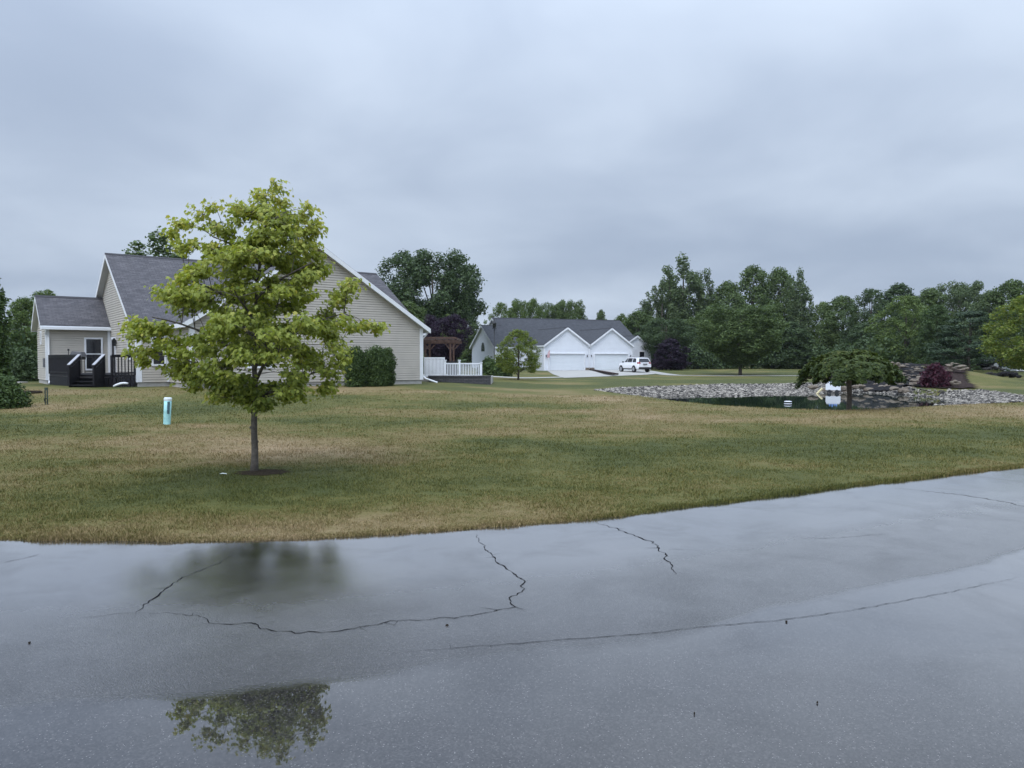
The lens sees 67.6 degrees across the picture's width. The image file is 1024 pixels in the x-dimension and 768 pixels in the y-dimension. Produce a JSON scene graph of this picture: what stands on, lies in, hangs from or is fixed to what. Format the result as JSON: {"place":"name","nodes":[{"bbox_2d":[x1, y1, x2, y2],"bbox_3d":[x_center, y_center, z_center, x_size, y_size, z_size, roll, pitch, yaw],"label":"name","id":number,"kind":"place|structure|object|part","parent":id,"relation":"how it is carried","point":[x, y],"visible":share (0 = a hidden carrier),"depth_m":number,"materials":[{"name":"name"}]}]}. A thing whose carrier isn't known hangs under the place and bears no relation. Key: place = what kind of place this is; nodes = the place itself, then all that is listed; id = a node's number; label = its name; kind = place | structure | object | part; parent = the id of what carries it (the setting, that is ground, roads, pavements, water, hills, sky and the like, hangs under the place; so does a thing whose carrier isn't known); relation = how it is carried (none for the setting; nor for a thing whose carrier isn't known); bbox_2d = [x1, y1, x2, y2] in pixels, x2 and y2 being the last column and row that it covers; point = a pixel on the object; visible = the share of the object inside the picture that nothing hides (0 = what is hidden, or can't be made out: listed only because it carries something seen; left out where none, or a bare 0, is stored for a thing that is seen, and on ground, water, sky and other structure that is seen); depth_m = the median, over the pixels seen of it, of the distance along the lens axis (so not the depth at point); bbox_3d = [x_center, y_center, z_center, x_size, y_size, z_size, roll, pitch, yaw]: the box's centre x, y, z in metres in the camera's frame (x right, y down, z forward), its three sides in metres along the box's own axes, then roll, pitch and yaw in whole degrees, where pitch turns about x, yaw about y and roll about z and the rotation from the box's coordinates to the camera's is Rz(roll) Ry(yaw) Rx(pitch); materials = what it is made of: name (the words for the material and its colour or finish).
{"place":"outdoors","nodes":[
{"label":"outdoors","id":0,"kind":"place"},
{"bbox_2d":[446,374,559,377],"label":"path","id":1,"kind":"structure","parent":0,"point":[526,377],"depth_m":68.04,"materials":[{"name":"concrete"}]},
{"bbox_2d":[0,467,1023,767],"bbox_3d":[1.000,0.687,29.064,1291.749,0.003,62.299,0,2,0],"label":"road","id":2,"kind":"structure","parent":0,"point":[640,639],"depth_m":4.34,"materials":[{"name":"grey asphalt"}]},
{"bbox_2d":[0,366,1023,542],"bbox_3d":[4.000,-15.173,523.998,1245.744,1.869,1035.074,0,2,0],"label":"ground","id":3,"kind":"structure","parent":0,"point":[573,387],"depth_m":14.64,"materials":[{"name":"green plant"}]},
{"bbox_2d":[0,278,13,376],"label":"column conifer","id":4,"kind":"object","parent":3,"relation":"on","point":[4,359],"depth_m":30.99,"materials":[{"name":"green plant"}]},
{"bbox_2d":[0,372,33,408],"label":"bush","id":5,"kind":"object","parent":3,"relation":"on","point":[13,394],"visible":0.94,"depth_m":25.03,"materials":[{"name":"green plant"}]},
{"bbox_2d":[2,296,37,375],"bbox_3d":[-38.141,-3.626,59.838,4.180,6.533,4.273,-1,2,-34],"label":"tree","id":6,"kind":"object","parent":3,"relation":"on","point":[24,314],"visible":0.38,"depth_m":59.11,"materials":[{"name":"green plant"}]},
{"bbox_2d":[8,346,38,381],"bbox_3d":[-29.884,-1.054,47.013,2.086,2.585,2.213,-1,2,-25],"label":"bush","id":7,"kind":"object","parent":3,"relation":"on","point":[25,368],"visible":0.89,"depth_m":46.55,"materials":[{"name":"green plant"}]},
{"bbox_2d":[24,390,41,393],"bbox_3d":[-20.599,0.352,31.727,2.068,0.104,1.620,0,2,0],"label":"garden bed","id":8,"kind":"object","parent":3,"relation":"on","point":[33,392],"visible":0.38,"depth_m":31.60,"materials":[{"name":"soil"}]},
{"bbox_2d":[14,289,55,346],"bbox_3d":[-38.818,-4.211,63.826,5.406,7.478,5.749,1,2,36],"label":"tree","id":9,"kind":"object","parent":3,"relation":"on","point":[47,291],"visible":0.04,"depth_m":63.42,"materials":[{"name":"green plant"}]},
{"bbox_2d":[44,387,47,404],"bbox_3d":[-16.141,0.469,26.516,0.144,0.700,0.058,0,2,0],"label":"garden stake","id":10,"kind":"object","parent":3,"relation":"on","point":[45,388],"visible":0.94,"depth_m":26.51,"materials":[{"name":"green metal"}]},
{"bbox_2d":[48,354,135,387],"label":"deck","id":11,"kind":"structure","parent":3,"relation":"on","point":[64,370],"depth_m":36.90,"materials":[{"name":"black wood"}]},
{"bbox_2d":[67,349,86,372],"bbox_3d":[-22.845,-1.204,40.277,1.240,1.280,0.490,0,2,-6],"label":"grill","id":12,"kind":"object","parent":11,"relation":"on","point":[83,356],"visible":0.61,"depth_m":40.12,"materials":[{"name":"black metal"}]},
{"bbox_2d":[113,382,127,386],"bbox_3d":[-18.372,0.032,35.919,0.704,0.246,0.120,0,2,0],"label":"downspout extension","id":13,"kind":"object","parent":3,"relation":"on","point":[118,384],"visible":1,"depth_m":35.88,"materials":[{"name":"white plastic"}]},
{"bbox_2d":[121,226,194,258],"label":"tree","id":14,"kind":"object","parent":3,"relation":"on","point":[162,241],"visible":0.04,"depth_m":83.69,"materials":[{"name":"green plant"}]},
{"bbox_2d":[163,397,171,424],"bbox_3d":[-8.482,0.713,18.831,0.186,0.760,0.187,3,2,0],"label":"utility post","id":15,"kind":"object","parent":3,"relation":"on","point":[167,410],"visible":0.81,"depth_m":18.76,"materials":[{"name":"teal plastic"}]},
{"bbox_2d":[31,243,436,388],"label":"house","id":16,"kind":"structure","parent":3,"relation":"on","point":[90,327],"depth_m":40.88,"materials":[{"name":"beige"}]},
{"bbox_2d":[84,337,102,369],"bbox_3d":[-22.971,-1.649,42.023,0.900,1.800,0.105,-1,2,-37],"label":"door","id":17,"kind":"structure","parent":16,"relation":"in","point":[93,347],"depth_m":41.96,"materials":[{"name":"white glass"}]},
{"bbox_2d":[111,337,116,378],"bbox_3d":[-21.669,-1.426,41.613,0.100,2.240,1.140,-1,2,-37],"label":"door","id":18,"kind":"structure","parent":16,"relation":"in","point":[113,348],"depth_m":41.58,"materials":[{"name":"metal"}]},
{"bbox_2d":[127,340,132,359],"bbox_3d":[-19.104,-1.800,38.240,0.105,1.180,0.930,-1,2,-37],"label":"window","id":19,"kind":"structure","parent":16,"relation":"in","point":[127,340],"depth_m":38.38,"materials":[{"name":"white glass"}]},
{"bbox_2d":[151,336,165,365],"bbox_3d":[-17.365,-1.630,37.606,0.680,1.480,0.105,-1,2,-37],"label":"window","id":20,"kind":"structure","parent":16,"relation":"in","point":[155,362],"depth_m":37.62,"materials":[{"name":"white glass"}]},
{"bbox_2d":[117,177,390,470],"bbox_3d":[-3.633,-0.778,10.723,3.261,4.153,3.100,-1,2,-37],"label":"maple tree","id":21,"kind":"object","parent":3,"relation":"on","point":[270,343],"visible":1,"depth_m":10.36,"materials":[{"name":"green plant"}]},
{"bbox_2d":[233,469,292,475],"bbox_3d":[-3.501,1.226,10.731,0.834,0.026,0.611,0,2,0],"label":"soil ring","id":22,"kind":"object","parent":3,"relation":"on","point":[262,472],"visible":0.94,"depth_m":10.65,"materials":[{"name":"brown soil"}]},
{"bbox_2d":[342,345,370,386],"bbox_3d":[-7.602,-0.728,37.349,1.449,2.419,1.461,0,2,0],"label":"arborvitae","id":23,"kind":"object","parent":3,"relation":"on","point":[357,374],"visible":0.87,"depth_m":36.99,"materials":[{"name":"green plant"}]},
{"bbox_2d":[363,344,390,386],"bbox_3d":[-6.734,-0.737,37.816,1.525,2.446,1.641,0,2,0],"label":"arborvitae","id":24,"kind":"object","parent":3,"relation":"on","point":[377,370],"visible":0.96,"depth_m":37.43,"materials":[{"name":"green plant"}]},
{"bbox_2d":[381,347,397,385],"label":"arborvitae","id":25,"kind":"object","parent":3,"relation":"on","point":[392,368],"visible":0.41,"depth_m":38.44,"materials":[{"name":"green plant"}]},
{"bbox_2d":[402,300,426,322],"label":"tree","id":26,"kind":"object","parent":3,"relation":"on","point":[411,307],"visible":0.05,"depth_m":83.28,"materials":[{"name":"green plant"}]},
{"bbox_2d":[374,248,490,336],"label":"tree","id":27,"kind":"object","parent":3,"relation":"on","point":[464,303],"visible":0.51,"depth_m":91.21,"materials":[{"name":"green plant"}]},
{"bbox_2d":[423,314,473,374],"bbox_3d":[-5.142,-2.797,56.833,4.146,4.934,4.336,2,3,45],"label":"plum tree","id":28,"kind":"object","parent":3,"relation":"on","point":[445,324],"visible":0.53,"depth_m":56.04,"materials":[{"name":"purple plant"}]},
{"bbox_2d":[424,357,482,376],"bbox_3d":[-3.520,-1.013,45.991,3.512,1.180,0.170,0,2,0],"label":"fence","id":29,"kind":"object","parent":3,"relation":"on","point":[429,366],"visible":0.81,"depth_m":45.97,"materials":[{"name":"white plastic"}]},
{"bbox_2d":[439,314,467,362],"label":"tree","id":30,"kind":"object","parent":3,"relation":"on","point":[466,352],"visible":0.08,"depth_m":85.67,"materials":[{"name":"green plant"}]},
{"bbox_2d":[422,375,492,384],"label":"patio","id":31,"kind":"structure","parent":3,"relation":"on","point":[480,379],"depth_m":45.07,"materials":[{"name":"concrete"}]},
{"bbox_2d":[423,337,461,374],"bbox_3d":[-4.507,-1.716,48.470,2.489,2.431,3.500,0,2,0],"label":"pergola","id":32,"kind":"object","parent":31,"relation":"on","point":[437,340],"visible":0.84,"depth_m":47.12,"materials":[{"name":"brown wood"}]},
{"bbox_2d":[446,361,457,374],"bbox_3d":[-3.648,-0.918,46.794,0.680,0.940,0.600,0,2,0],"label":"patio table","id":33,"kind":"object","parent":31,"relation":"on","point":[451,367],"visible":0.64,"depth_m":46.54,"materials":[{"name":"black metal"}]},
{"bbox_2d":[460,312,480,366],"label":"tree","id":34,"kind":"object","parent":3,"relation":"on","point":[474,325],"visible":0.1,"depth_m":110.45,"materials":[{"name":"green plant"}]},
{"bbox_2d":[477,356,494,374],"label":"bush","id":35,"kind":"object","parent":3,"relation":"on","point":[487,362],"visible":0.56,"depth_m":71.44,"materials":[{"name":"green plant"}]},
{"bbox_2d":[492,319,496,359],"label":"street lamp","id":36,"kind":"object","parent":3,"relation":"on","point":[494,322],"visible":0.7,"depth_m":74.82,"materials":[{"name":"black metal"}]},
{"bbox_2d":[484,302,508,324],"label":"tree","id":37,"kind":"object","parent":3,"relation":"on","point":[502,309],"visible":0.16,"depth_m":129.20,"materials":[{"name":"green plant"}]},
{"bbox_2d":[487,358,512,376],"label":"bush","id":38,"kind":"object","parent":3,"relation":"on","point":[494,369],"visible":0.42,"depth_m":70.38,"materials":[{"name":"green plant"}]},
{"bbox_2d":[4,324,1022,373],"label":"undergrowth","id":39,"kind":"object","parent":3,"relation":"on","point":[895,359],"visible":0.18,"depth_m":88.12,"materials":[{"name":"green plant"}]},
{"bbox_2d":[494,329,541,379],"bbox_3d":[0.401,-2.270,59.986,4.055,4.122,4.312,1,2,18],"label":"ornamental tree","id":40,"kind":"object","parent":3,"relation":"on","point":[533,364],"visible":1,"depth_m":59.45,"materials":[{"name":"green plant"}]},
{"bbox_2d":[505,298,545,318],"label":"tree","id":41,"kind":"object","parent":3,"relation":"on","point":[522,309],"visible":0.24,"depth_m":122.34,"materials":[{"name":"green plant"}]},
{"bbox_2d":[536,302,561,318],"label":"tree","id":42,"kind":"object","parent":3,"relation":"on","point":[552,310],"visible":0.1,"depth_m":128.92,"materials":[{"name":"green plant"}]},
{"bbox_2d":[469,317,650,370],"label":"house","id":43,"kind":"structure","parent":3,"relation":"on","point":[578,344],"depth_m":99.03,"materials":[{"name":"white"}]},
{"bbox_2d":[548,353,584,369],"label":"garage door","id":44,"kind":"structure","parent":43,"relation":"in","point":[554,357],"depth_m":96.10,"materials":[{"name":"white metal"}]},
{"bbox_2d":[593,353,628,369],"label":"garage door","id":45,"kind":"structure","parent":43,"relation":"in","point":[600,359],"depth_m":98.35,"materials":[{"name":"white metal"}]},
{"bbox_2d":[639,351,644,357],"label":"window","id":46,"kind":"structure","parent":43,"relation":"in","point":[641,353],"depth_m":103.15,"materials":[{"name":"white glass"}]},
{"bbox_2d":[549,299,587,318],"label":"tree","id":47,"kind":"object","parent":3,"relation":"on","point":[567,312],"visible":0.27,"depth_m":126.27,"materials":[{"name":"green plant"}]},
{"bbox_2d":[595,309,606,319],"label":"tree","id":48,"kind":"object","parent":3,"relation":"on","point":[600,315],"visible":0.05,"depth_m":135.35,"materials":[{"name":"green plant"}]},
{"bbox_2d":[614,313,627,322],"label":"tree","id":49,"kind":"object","parent":3,"relation":"on","point":[622,318],"visible":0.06,"depth_m":127.30,"materials":[{"name":"green plant"}]},
{"bbox_2d":[622,310,654,367],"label":"tree","id":50,"kind":"object","parent":3,"relation":"on","point":[632,322],"visible":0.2,"depth_m":114.83,"materials":[{"name":"green plant"}]},
{"bbox_2d":[629,299,657,336],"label":"poplar tree","id":51,"kind":"object","parent":3,"relation":"on","point":[644,305],"visible":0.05,"depth_m":120.42,"materials":[{"name":"green plant"}]},
{"bbox_2d":[643,279,681,333],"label":"poplar tree","id":52,"kind":"object","parent":3,"relation":"on","point":[672,312],"visible":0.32,"depth_m":121.44,"materials":[{"name":"green plant"}]},
{"bbox_2d":[633,317,695,369],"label":"tree","id":53,"kind":"object","parent":3,"relation":"on","point":[682,334],"visible":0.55,"depth_m":101.25,"materials":[{"name":"green plant"}]},
{"bbox_2d":[651,338,693,369],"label":"plum tree","id":54,"kind":"object","parent":3,"relation":"on","point":[678,362],"visible":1,"depth_m":98.12,"materials":[{"name":"purple plant"}]},
{"bbox_2d":[657,251,711,350],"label":"poplar tree","id":55,"kind":"object","parent":3,"relation":"on","point":[680,294],"visible":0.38,"depth_m":122.48,"materials":[{"name":"green plant"}]},
{"bbox_2d":[679,329,724,368],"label":"tree","id":56,"kind":"object","parent":3,"relation":"on","point":[694,348],"visible":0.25,"depth_m":112.03,"materials":[{"name":"green plant"}]},
{"bbox_2d":[693,268,715,367],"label":"poplar tree","id":57,"kind":"object","parent":3,"relation":"on","point":[710,290],"visible":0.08,"depth_m":125.30,"materials":[{"name":"green plant"}]},
{"bbox_2d":[701,280,746,367],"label":"tree","id":58,"kind":"object","parent":3,"relation":"on","point":[727,290],"visible":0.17,"depth_m":120.33,"materials":[{"name":"green plant"}]},
{"bbox_2d":[650,371,797,375],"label":"lane","id":59,"kind":"structure","parent":3,"relation":"on","point":[660,373],"depth_m":77.17,"materials":[{"name":"concrete"}]},
{"bbox_2d":[684,303,790,374],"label":"maple tree","id":60,"kind":"object","parent":3,"relation":"on","point":[749,345],"visible":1,"depth_m":77.90,"materials":[{"name":"green plant"}]},
{"bbox_2d":[732,264,782,368],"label":"tree","id":61,"kind":"object","parent":3,"relation":"on","point":[753,292],"visible":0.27,"depth_m":122.39,"materials":[{"name":"green plant"}]},
{"bbox_2d":[754,266,798,367],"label":"tree","id":62,"kind":"object","parent":3,"relation":"on","point":[776,275],"visible":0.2,"depth_m":124.04,"materials":[{"name":"green plant"}]},
{"bbox_2d":[759,321,819,368],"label":"tree","id":63,"kind":"object","parent":3,"relation":"on","point":[797,344],"visible":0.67,"depth_m":110.56,"materials":[{"name":"green plant"}]},
{"bbox_2d":[782,267,815,368],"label":"poplar tree","id":64,"kind":"object","parent":3,"relation":"on","point":[799,316],"visible":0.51,"depth_m":117.13,"materials":[{"name":"green plant"}]},
{"bbox_2d":[594,382,1023,405],"bbox_3d":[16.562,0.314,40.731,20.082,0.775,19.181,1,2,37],"label":"gravel","id":65,"kind":"structure","parent":3,"relation":"on","point":[728,389],"depth_m":41.75,"materials":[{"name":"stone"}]},
{"bbox_2d":[808,385,817,389],"bbox_3d":[17.538,0.201,44.612,0.635,0.279,0.418,1,2,16],"label":"ledge stone","id":66,"kind":"object","parent":65,"relation":"on","point":[812,387],"visible":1,"depth_m":44.47,"materials":[{"name":"beige stone"}]},
{"bbox_2d":[889,386,899,389],"bbox_3d":[21.016,0.240,42.033,0.477,0.226,0.468,1,2,32],"label":"ledge stone","id":67,"kind":"object","parent":65,"relation":"on","point":[893,388],"visible":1,"depth_m":41.91,"materials":[{"name":"grey stone"}]},
{"bbox_2d":[808,301,838,344],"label":"tree","id":68,"kind":"object","parent":3,"relation":"on","point":[815,317],"visible":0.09,"depth_m":125.15,"materials":[{"name":"green plant"}]},
{"bbox_2d":[815,295,861,351],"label":"tree","id":69,"kind":"object","parent":3,"relation":"on","point":[827,337],"visible":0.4,"depth_m":112.98,"materials":[{"name":"green plant"}]},
{"bbox_2d":[794,349,908,409],"bbox_3d":[11.067,-0.065,25.176,3.581,2.203,3.329,-1,2,-28],"label":"weeping tree","id":70,"kind":"object","parent":3,"relation":"on","point":[855,367],"visible":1,"depth_m":24.14,"materials":[{"name":"green plant"}]},
{"bbox_2d":[833,322,878,351],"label":"tree","id":71,"kind":"object","parent":3,"relation":"on","point":[854,336],"visible":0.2,"depth_m":95.19,"materials":[{"name":"green plant"}]},
{"bbox_2d":[836,288,903,350],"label":"tree","id":72,"kind":"object","parent":3,"relation":"on","point":[869,294],"visible":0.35,"depth_m":107.22,"materials":[{"name":"green plant"}]},
{"bbox_2d":[831,363,927,390],"bbox_3d":[23.400,-0.464,50.910,10.800,1.886,19.800,0,2,0],"label":"rock bed","id":73,"kind":"object","parent":3,"relation":"on","point":[880,388],"visible":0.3,"depth_m":46.25,"materials":[{"name":"stone"}]},
{"bbox_2d":[866,282,923,338],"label":"tree","id":74,"kind":"object","parent":3,"relation":"on","point":[895,290],"visible":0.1,"depth_m":110.89,"materials":[{"name":"green plant"}]},
{"bbox_2d":[862,294,956,362],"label":"locust tree","id":75,"kind":"object","parent":3,"relation":"on","point":[910,302],"visible":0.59,"depth_m":85.17,"materials":[{"name":"green plant"}]},
{"bbox_2d":[900,287,961,339],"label":"tree","id":76,"kind":"object","parent":3,"relation":"on","point":[932,296],"visible":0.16,"depth_m":104.80,"materials":[{"name":"green plant"}]},
{"bbox_2d":[912,304,957,366],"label":"willow tree","id":77,"kind":"object","parent":3,"relation":"on","point":[928,331],"visible":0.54,"depth_m":79.47,"materials":[{"name":"green plant"}]},
{"bbox_2d":[926,280,990,347],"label":"tree","id":78,"kind":"object","parent":3,"relation":"on","point":[965,295],"visible":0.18,"depth_m":105.48,"materials":[{"name":"green plant"}]},
{"bbox_2d":[923,310,1017,370],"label":"pine tree","id":79,"kind":"object","parent":3,"relation":"on","point":[971,351],"visible":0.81,"depth_m":74.10,"materials":[{"name":"green plant"}]},
{"bbox_2d":[957,289,1017,369],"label":"tree","id":80,"kind":"object","parent":3,"relation":"on","point":[981,305],"visible":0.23,"depth_m":99.56,"materials":[{"name":"green plant"}]},
{"bbox_2d":[976,355,1018,368],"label":"parked car","id":81,"kind":"object","parent":3,"relation":"on","point":[984,365],"visible":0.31,"depth_m":73.32,"materials":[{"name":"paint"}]},
{"bbox_2d":[976,294,1023,370],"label":"locust tree","id":82,"kind":"object","parent":3,"relation":"on","point":[1011,357],"visible":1,"depth_m":60.34,"materials":[{"name":"green plant"}]},
{"bbox_2d":[983,279,1023,346],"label":"tree","id":83,"kind":"object","parent":3,"relation":"on","point":[1012,289],"visible":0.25,"depth_m":97.16,"materials":[{"name":"green plant"}]},
{"bbox_2d":[1002,345,1023,370],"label":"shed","id":84,"kind":"structure","parent":3,"relation":"on","point":[1011,369],"depth_m":91.82,"materials":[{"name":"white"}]},
{"bbox_2d":[0,0,1023,330],"label":"sky","id":85,"kind":"structure","parent":0,"point":[571,149],"materials":[{"name":"grey"}]},
{"bbox_2d":[546,370,653,377],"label":"driveway","id":86,"kind":"structure","parent":0,"point":[573,373],"depth_m":84.10,"materials":[{"name":"concrete"}]},
{"bbox_2d":[589,369,618,374],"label":"mulch strip","id":87,"kind":"object","parent":86,"relation":"on","point":[607,372],"visible":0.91,"depth_m":83.16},
{"bbox_2d":[619,357,650,371],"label":"parked car","id":88,"kind":"object","parent":86,"relation":"on","point":[634,364],"visible":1,"depth_m":87.53,"materials":[{"name":"white paint"}]},
{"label":"window","id":89,"kind":"part","parent":88,"relation":"part of","materials":[{"name":"grey glass"}]},
{"bbox_2d":[653,393,960,409],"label":"water","id":90,"kind":"structure","parent":0,"point":[831,401],"depth_m":35.91,"materials":[{"name":"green liquid"}]},
{"bbox_2d":[826,382,840,392],"bbox_3d":[18.436,0.139,43.926,0.792,0.841,0.260,1,2,22],"label":"pump box","id":91,"kind":"object","parent":90,"relation":"on","point":[829,388],"visible":0.48,"depth_m":43.86,"materials":[{"name":"white plastic"}]},
{"bbox_2d":[923,364,976,387],"bbox_3d":[26.800,-0.380,49.813,15.600,1.860,21.600,0,2,0],"label":"mulch bed","id":92,"kind":"object","parent":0,"point":[957,375],"visible":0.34,"depth_m":45.99,"materials":[{"name":"brown wood"}]},
{"bbox_2d":[917,361,952,387],"bbox_3d":[23.532,-0.365,42.499,1.891,1.785,2.009,0,2,0],"label":"burning bush","id":93,"kind":"object","parent":92,"relation":"on","point":[936,375],"visible":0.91,"depth_m":42.13,"materials":[{"name":"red plant"}]}
]}

